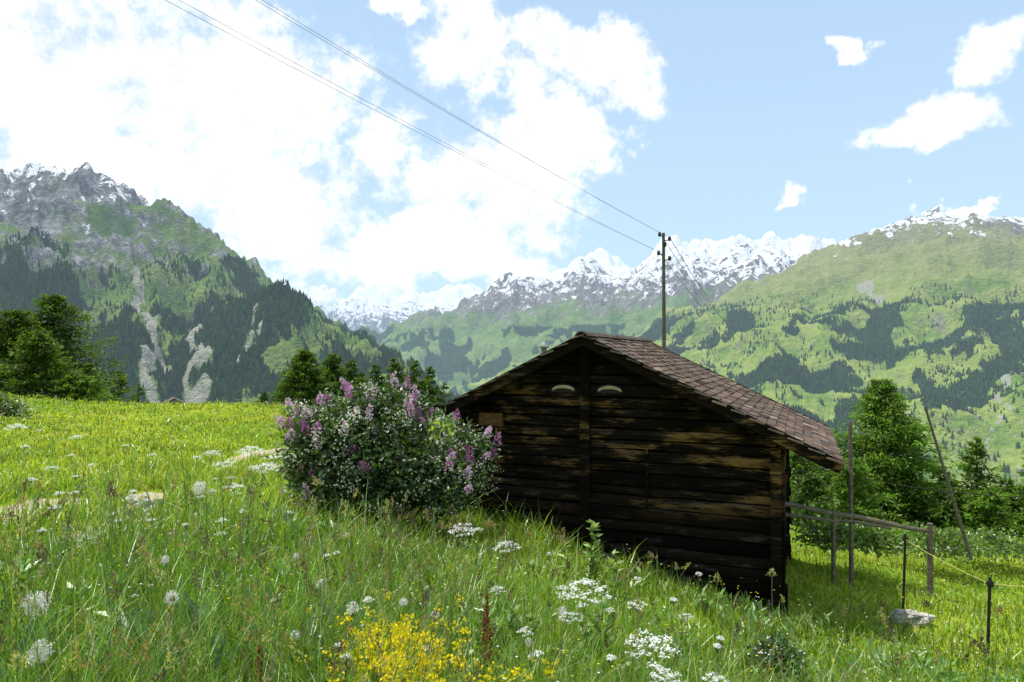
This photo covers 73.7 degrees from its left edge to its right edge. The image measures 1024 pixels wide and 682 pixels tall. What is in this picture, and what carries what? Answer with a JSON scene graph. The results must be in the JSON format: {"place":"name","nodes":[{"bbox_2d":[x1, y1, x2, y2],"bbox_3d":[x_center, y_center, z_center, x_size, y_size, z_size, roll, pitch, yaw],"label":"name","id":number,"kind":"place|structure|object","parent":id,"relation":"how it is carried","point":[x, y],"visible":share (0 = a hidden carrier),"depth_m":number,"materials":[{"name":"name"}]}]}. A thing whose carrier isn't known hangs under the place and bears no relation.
{"place":"outdoors","nodes":[
{"label":"outdoors","id":0,"kind":"place"},
{"bbox_2d":[0,160,456,423],"bbox_3d":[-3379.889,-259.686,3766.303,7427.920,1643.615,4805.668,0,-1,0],"label":"rocky mountain","id":1,"kind":"structure","parent":0,"point":[96,221],"depth_m":2833.71,"materials":[{"name":"green plant"}]},
{"bbox_2d":[0,225,458,420],"bbox_3d":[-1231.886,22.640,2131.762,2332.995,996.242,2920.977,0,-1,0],"label":"distant forest","id":2,"kind":"object","parent":1,"relation":"on","point":[209,321],"visible":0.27,"depth_m":2416.13,"materials":[{"name":"green plant"}]},
{"bbox_2d":[295,247,633,333],"bbox_3d":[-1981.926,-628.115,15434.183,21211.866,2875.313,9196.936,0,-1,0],"label":"distant snow mountains","id":3,"kind":"structure","parent":0,"point":[379,308],"depth_m":14339.07,"materials":[{"name":"white snow"}]},
{"bbox_2d":[0,392,1023,681],"bbox_3d":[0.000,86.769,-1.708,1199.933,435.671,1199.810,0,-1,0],"label":"ground","id":4,"kind":"structure","parent":0,"point":[998,563],"depth_m":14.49,"materials":[{"name":"green plant"}]},
{"bbox_2d":[0,391,38,419],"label":"flowering shrub","id":5,"kind":"object","parent":4,"relation":"on","point":[7,409],"visible":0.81,"depth_m":23.98,"materials":[{"name":"green plant"}]},
{"bbox_2d":[0,554,44,636],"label":"leafy plant","id":6,"kind":"object","parent":4,"relation":"on","point":[26,559],"visible":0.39,"depth_m":3.60,"materials":[{"name":"green plant"}]},
{"bbox_2d":[0,308,78,398],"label":"larch tree","id":7,"kind":"object","parent":4,"relation":"on","point":[9,328],"visible":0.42,"depth_m":37.59,"materials":[{"name":"green plant"}]},
{"bbox_2d":[0,330,93,399],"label":"larch tree","id":8,"kind":"object","parent":4,"relation":"on","point":[45,355],"visible":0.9,"depth_m":35.62,"materials":[{"name":"green plant"}]},
{"bbox_2d":[0,580,126,653],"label":"leafy plant","id":9,"kind":"object","parent":4,"relation":"on","point":[122,602],"visible":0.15,"depth_m":3.65,"materials":[{"name":"green plant"}]},
{"bbox_2d":[37,372,120,403],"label":"larch tree","id":10,"kind":"object","parent":4,"relation":"on","point":[72,384],"visible":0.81,"depth_m":35.69,"materials":[{"name":"green plant"}]},
{"bbox_2d":[12,293,155,403],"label":"tree","id":11,"kind":"object","parent":4,"relation":"on","point":[54,310],"visible":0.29,"depth_m":42.13,"materials":[{"name":"green plant"}]},
{"bbox_2d":[78,362,115,402],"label":"larch tree","id":12,"kind":"object","parent":4,"relation":"on","point":[89,370],"visible":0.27,"depth_m":39.82,"materials":[{"name":"green plant"}]},
{"bbox_2d":[106,372,133,403],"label":"larch tree","id":13,"kind":"object","parent":4,"relation":"on","point":[120,388],"visible":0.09,"depth_m":45.87,"materials":[{"name":"green plant"}]},
{"bbox_2d":[127,383,148,403],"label":"larch tree","id":14,"kind":"object","parent":4,"relation":"on","point":[140,393],"visible":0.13,"depth_m":50.03,"materials":[{"name":"green plant"}]},
{"bbox_2d":[123,497,163,517],"bbox_3d":[-4.320,2.003,8.002,0.467,0.342,0.607,7,-12,-23],"label":"boulder","id":15,"kind":"object","parent":4,"relation":"on","point":[146,500],"visible":0.31,"depth_m":7.86,"materials":[{"name":"stone"}]},
{"bbox_2d":[160,397,188,404],"bbox_3d":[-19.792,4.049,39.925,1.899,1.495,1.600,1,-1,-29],"label":"alpine hut","id":16,"kind":"object","parent":4,"relation":"on","point":[173,399],"visible":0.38,"depth_m":39.42,"materials":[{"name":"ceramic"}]},
{"bbox_2d":[0,578,452,681],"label":"dock leaves","id":17,"kind":"object","parent":4,"relation":"on","point":[219,649],"visible":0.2,"depth_m":3.58,"materials":[{"name":"green plant"}]},
{"bbox_2d":[254,392,269,404],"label":"larch tree","id":18,"kind":"object","parent":4,"relation":"on","point":[262,396],"visible":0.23,"depth_m":41.82,"materials":[{"name":"green plant"}]},
{"bbox_2d":[269,388,286,403],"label":"larch tree","id":19,"kind":"object","parent":4,"relation":"on","point":[276,395],"visible":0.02,"depth_m":41.86,"materials":[{"name":"green plant"}]},
{"bbox_2d":[20,481,567,678],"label":"dandelion clocks","id":20,"kind":"object","parent":4,"relation":"on","point":[198,492],"visible":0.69,"depth_m":3.47,"materials":[{"name":"white plant"}]},
{"bbox_2d":[267,348,338,406],"bbox_3d":[-11.694,2.557,38.123,5.267,4.360,4.660,1,-2,-41],"label":"larch tree","id":21,"kind":"object","parent":4,"relation":"on","point":[301,366],"visible":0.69,"depth_m":37.42,"materials":[{"name":"green plant"}]},
{"bbox_2d":[291,372,341,405],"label":"larch tree","id":22,"kind":"object","parent":4,"relation":"on","point":[324,382],"visible":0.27,"depth_m":37.81,"materials":[{"name":"green plant"}]},
{"bbox_2d":[318,353,355,404],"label":"larch tree","id":23,"kind":"object","parent":4,"relation":"on","point":[333,370],"visible":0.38,"depth_m":39.70,"materials":[{"name":"green plant"}]},
{"bbox_2d":[341,358,365,390],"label":"larch tree","id":24,"kind":"object","parent":4,"relation":"on","point":[351,367],"visible":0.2,"depth_m":41.84,"materials":[{"name":"green plant"}]},
{"bbox_2d":[350,372,373,402],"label":"larch tree","id":25,"kind":"object","parent":4,"relation":"on","point":[363,380],"visible":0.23,"depth_m":39.84,"materials":[{"name":"green plant"}]},
{"bbox_2d":[4,423,725,681],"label":"white umbel flowers","id":26,"kind":"object","parent":4,"relation":"on","point":[655,639],"visible":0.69,"depth_m":5.84,"materials":[{"name":"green plant"}]},
{"bbox_2d":[254,593,494,681],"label":"sorrel spikes","id":27,"kind":"object","parent":4,"relation":"on","point":[484,626],"visible":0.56,"depth_m":3.97,"materials":[{"name":"brown plant"}]},
{"bbox_2d":[367,365,386,392],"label":"larch tree","id":28,"kind":"object","parent":4,"relation":"on","point":[374,376],"visible":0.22,"depth_m":42.96,"materials":[{"name":"green plant"}]},
{"bbox_2d":[266,370,503,527],"bbox_3d":[-1.722,1.599,9.525,3.219,2.371,2.411,0,-1,0],"label":"lilac bush","id":29,"kind":"object","parent":4,"relation":"on","point":[392,454],"visible":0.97,"depth_m":9.13,"materials":[{"name":"green plant"}]},
{"bbox_2d":[384,358,415,403],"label":"larch tree","id":30,"kind":"object","parent":4,"relation":"on","point":[396,366],"visible":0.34,"depth_m":41.87,"materials":[{"name":"green plant"}]},
{"bbox_2d":[401,360,433,416],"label":"larch tree","id":31,"kind":"object","parent":4,"relation":"on","point":[414,365],"visible":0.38,"depth_m":41.67,"materials":[{"name":"green plant"}]},
{"bbox_2d":[300,591,559,681],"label":"yellow vetch flowers","id":32,"kind":"object","parent":4,"relation":"on","point":[405,663],"visible":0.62,"depth_m":3.56,"materials":[{"name":"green plant"}]},
{"bbox_2d":[419,366,444,420],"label":"larch tree","id":33,"kind":"object","parent":4,"relation":"on","point":[433,391],"visible":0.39,"depth_m":42.73,"materials":[{"name":"green plant"}]},
{"bbox_2d":[436,382,452,422],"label":"larch tree","id":34,"kind":"object","parent":4,"relation":"on","point":[442,387],"visible":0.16,"depth_m":43.98,"materials":[{"name":"green plant"}]},
{"bbox_2d":[413,607,508,672],"bbox_3d":[-0.365,1.956,4.322,0.716,0.415,0.334,1,-2,-40],"label":"leafy plant","id":35,"kind":"object","parent":4,"relation":"on","point":[498,621],"visible":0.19,"depth_m":4.47,"materials":[{"name":"green plant"}]},
{"bbox_2d":[0,463,1002,681],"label":"grass seed heads","id":36,"kind":"object","parent":4,"relation":"on","point":[349,626],"depth_m":3.46,"materials":[{"name":"green plant"}]},
{"bbox_2d":[474,598,535,653],"bbox_3d":[-0.053,2.069,4.923,0.470,0.413,0.278,0,-1,0],"label":"leafy plant","id":37,"kind":"object","parent":4,"relation":"on","point":[516,608],"visible":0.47,"depth_m":4.91,"materials":[{"name":"green plant"}]},
{"bbox_2d":[2,398,1017,681],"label":"meadow flowers","id":38,"kind":"object","parent":4,"relation":"on","point":[472,558],"visible":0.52,"depth_m":6.25,"materials":[{"name":"white plant"}]},
{"bbox_2d":[0,441,1023,681],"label":"tall meadow grass","id":39,"kind":"structure","parent":4,"relation":"on","point":[541,527],"depth_m":4.82,"materials":[{"name":"green plant"}]},
{"bbox_2d":[0,493,1023,681],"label":"broadleaf herbs","id":40,"kind":"object","parent":4,"relation":"on","point":[870,641],"visible":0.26,"depth_m":5.83,"materials":[{"name":"green plant"}]},
{"bbox_2d":[524,545,574,590],"bbox_3d":[0.392,2.574,7.436,0.616,0.676,0.300,0,-1,0],"label":"leafy plant","id":41,"kind":"object","parent":4,"relation":"on","point":[565,556],"visible":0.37,"depth_m":7.45,"materials":[{"name":"green plant"}]},
{"bbox_2d":[581,519,602,601],"bbox_3d":[0.835,2.441,7.339,0.306,1.008,0.294,1,-1,-28],"label":"leafy plant","id":42,"kind":"object","parent":4,"relation":"on","point":[591,564],"visible":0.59,"depth_m":7.36,"materials":[{"name":"green plant"}]},
{"bbox_2d":[574,594,612,660],"bbox_3d":[0.608,2.217,5.108,0.368,0.556,0.300,0,-1,-18],"label":"leafy plant","id":43,"kind":"object","parent":4,"relation":"on","point":[604,606],"visible":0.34,"depth_m":5.12,"materials":[{"name":"green plant"}]},
{"bbox_2d":[595,549,651,607],"bbox_3d":[1.226,2.672,7.451,0.650,0.728,0.362,0,-1,19],"label":"leafy plant","id":44,"kind":"object","parent":4,"relation":"on","point":[608,566],"visible":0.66,"depth_m":7.46,"materials":[{"name":"green plant"}]},
{"bbox_2d":[441,331,845,614],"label":"wooden barn","id":45,"kind":"structure","parent":4,"relation":"on","point":[670,458],"depth_m":10.45,"materials":[{"name":"brown wood"}]},
{"bbox_2d":[292,511,1023,681],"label":"clover leaves","id":46,"kind":"object","parent":4,"relation":"on","point":[963,674],"visible":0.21,"depth_m":6.05,"materials":[{"name":"green plant"}]},
{"bbox_2d":[657,232,671,348],"bbox_3d":[5.566,1.752,24.934,0.540,11.472,0.270,0,-1,0],"label":"utility pole","id":47,"kind":"object","parent":4,"relation":"on","point":[663,293],"visible":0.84,"depth_m":24.98,"materials":[{"name":"brown wood"}]},
{"bbox_2d":[165,0,762,357],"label":"power lines","id":48,"kind":"structure","parent":47,"relation":"attached to","point":[455,148],"depth_m":15.30,"materials":[{"name":"metal"}]},
{"bbox_2d":[694,588,727,622],"bbox_3d":[2.331,3.105,7.959,0.396,0.389,0.268,0,-1,0],"label":"leafy plant","id":49,"kind":"object","parent":4,"relation":"on","point":[705,598],"visible":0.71,"depth_m":7.99,"materials":[{"name":"green plant"}]},
{"bbox_2d":[740,631,807,681],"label":"shrub","id":50,"kind":"object","parent":4,"relation":"on","point":[783,656],"visible":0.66,"depth_m":5.73,"materials":[{"name":"green plant"}]},
{"bbox_2d":[789,451,827,526],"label":"larch tree","id":51,"kind":"object","parent":4,"relation":"on","point":[798,463],"visible":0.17,"depth_m":27.66,"materials":[{"name":"green plant"}]},
{"bbox_2d":[789,471,841,529],"bbox_3d":[9.622,5.410,22.035,3.212,2.454,2.849,0,-1,0],"label":"larch tree","id":52,"kind":"object","parent":4,"relation":"on","point":[810,493],"visible":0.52,"depth_m":21.72,"materials":[{"name":"green plant"}]},
{"bbox_2d":[802,438,846,503],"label":"larch tree","id":53,"kind":"object","parent":4,"relation":"on","point":[826,479],"visible":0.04,"depth_m":29.72,"materials":[{"name":"green plant"}]},
{"bbox_2d":[785,421,935,596],"bbox_3d":[5.985,3.043,11.828,3.113,3.301,0.152,0,-1,-10],"label":"wooden rail fence","id":54,"kind":"object","parent":4,"relation":"on","point":[929,530],"visible":0.76,"depth_m":11.82,"materials":[{"name":"wood"}]},
{"bbox_2d":[821,457,919,534],"bbox_3d":[11.864,5.783,23.892,3.943,3.450,2.993,1,-1,-27],"label":"larch tree","id":55,"kind":"object","parent":4,"relation":"on","point":[864,506],"visible":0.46,"depth_m":23.68,"materials":[{"name":"green plant"}]},
{"bbox_2d":[815,378,970,531],"bbox_3d":[14.536,5.245,26.698,9.174,7.619,7.315,1,-1,-33],"label":"larch tree","id":56,"kind":"object","parent":4,"relation":"on","point":[885,404],"visible":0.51,"depth_m":26.15,"materials":[{"name":"green plant"}]},
{"bbox_2d":[790,514,1023,562],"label":"hedge shrub","id":57,"kind":"object","parent":4,"relation":"on","point":[950,542],"visible":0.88,"depth_m":13.98,"materials":[{"name":"green plant"}]},
{"bbox_2d":[890,609,935,627],"bbox_3d":[5.608,3.929,9.576,0.557,0.287,0.536,6,-6,34],"label":"boulder","id":58,"kind":"object","parent":4,"relation":"on","point":[914,615],"visible":0.77,"depth_m":9.44,"materials":[{"name":"stone"}]},
{"bbox_2d":[867,469,962,535],"bbox_3d":[14.939,6.711,25.962,3.428,3.734,4.661,1,-2,-38],"label":"larch tree","id":59,"kind":"object","parent":4,"relation":"on","point":[906,483],"visible":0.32,"depth_m":25.54,"materials":[{"name":"green plant"}]},
{"bbox_2d":[912,466,965,524],"bbox_3d":[17.350,7.498,27.782,3.610,4.889,3.722,0,-1,0],"label":"larch tree","id":60,"kind":"object","parent":4,"relation":"on","point":[952,482],"visible":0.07,"depth_m":27.67,"materials":[{"name":"green plant"}]},
{"bbox_2d":[924,407,972,559],"bbox_3d":[8.279,2.693,12.947,0.883,2.894,0.070,0,-1,0],"label":"leaning pole","id":61,"kind":"object","parent":4,"relation":"on","point":[966,543],"visible":1,"depth_m":12.93,"materials":[{"name":"brown wood"}]},
{"bbox_2d":[919,487,993,531],"bbox_3d":[16.141,6.692,24.866,3.508,2.745,3.076,0,-1,0],"label":"larch tree","id":62,"kind":"object","parent":4,"relation":"on","point":[960,498],"visible":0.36,"depth_m":24.67,"materials":[{"name":"green plant"}]},
{"bbox_2d":[902,534,1023,649],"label":"electric fence","id":63,"kind":"object","parent":4,"relation":"on","point":[989,583],"visible":0.84,"depth_m":8.24,"materials":[{"name":"metal"}]},
{"bbox_2d":[949,436,1008,521],"bbox_3d":[20.019,8.001,29.559,5.271,7.709,4.352,0,-1,0],"label":"larch tree","id":64,"kind":"object","parent":4,"relation":"on","point":[978,476],"visible":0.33,"depth_m":29.81,"materials":[{"name":"green plant"}]},
{"bbox_2d":[944,488,1023,539],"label":"larch tree","id":65,"kind":"object","parent":4,"relation":"on","point":[984,502],"visible":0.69,"depth_m":23.71,"materials":[{"name":"green plant"}]},
{"bbox_2d":[979,477,1023,535],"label":"larch tree","id":66,"kind":"object","parent":4,"relation":"on","point":[1001,488],"visible":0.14,"depth_m":26.70,"materials":[{"name":"green plant"}]},
{"bbox_2d":[995,484,1023,537],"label":"larch tree","id":67,"kind":"object","parent":4,"relation":"on","point":[1017,501],"visible":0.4,"depth_m":25.85,"materials":[{"name":"green plant"}]},
{"bbox_2d":[1014,446,1023,485],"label":"larch tree","id":68,"kind":"object","parent":4,"relation":"on","point":[1022,474],"visible":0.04,"depth_m":36.16,"materials":[{"name":"green plant"}]},
{"bbox_2d":[0,0,1023,298],"label":"sky","id":69,"kind":"structure","parent":0,"point":[715,120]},
{"bbox_2d":[360,231,836,396],"bbox_3d":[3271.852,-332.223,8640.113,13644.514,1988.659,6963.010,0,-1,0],"label":"snowy mountain range","id":70,"kind":"structure","parent":0,"point":[503,322],"depth_m":6743.74,"materials":[{"name":"white snow"}]},
{"bbox_2d":[450,205,1023,497],"bbox_3d":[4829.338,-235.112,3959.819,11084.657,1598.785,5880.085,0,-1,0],"label":"green mountain","id":71,"kind":"structure","parent":0,"point":[972,254],"depth_m":3689.97,"materials":[{"name":"green plant"}]},
{"bbox_2d":[639,281,1023,525],"bbox_3d":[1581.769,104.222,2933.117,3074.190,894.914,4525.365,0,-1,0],"label":"distant forest","id":72,"kind":"object","parent":71,"relation":"on","point":[747,380],"visible":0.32,"depth_m":3205.54,"materials":[{"name":"green plant"}]},
{"bbox_2d":[834,371,1023,471],"bbox_3d":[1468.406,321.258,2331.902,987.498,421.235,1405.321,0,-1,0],"label":"distant chalets","id":73,"kind":"object","parent":71,"relation":"on","point":[980,417],"visible":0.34,"depth_m":2455.80,"materials":[{"name":"wood"}]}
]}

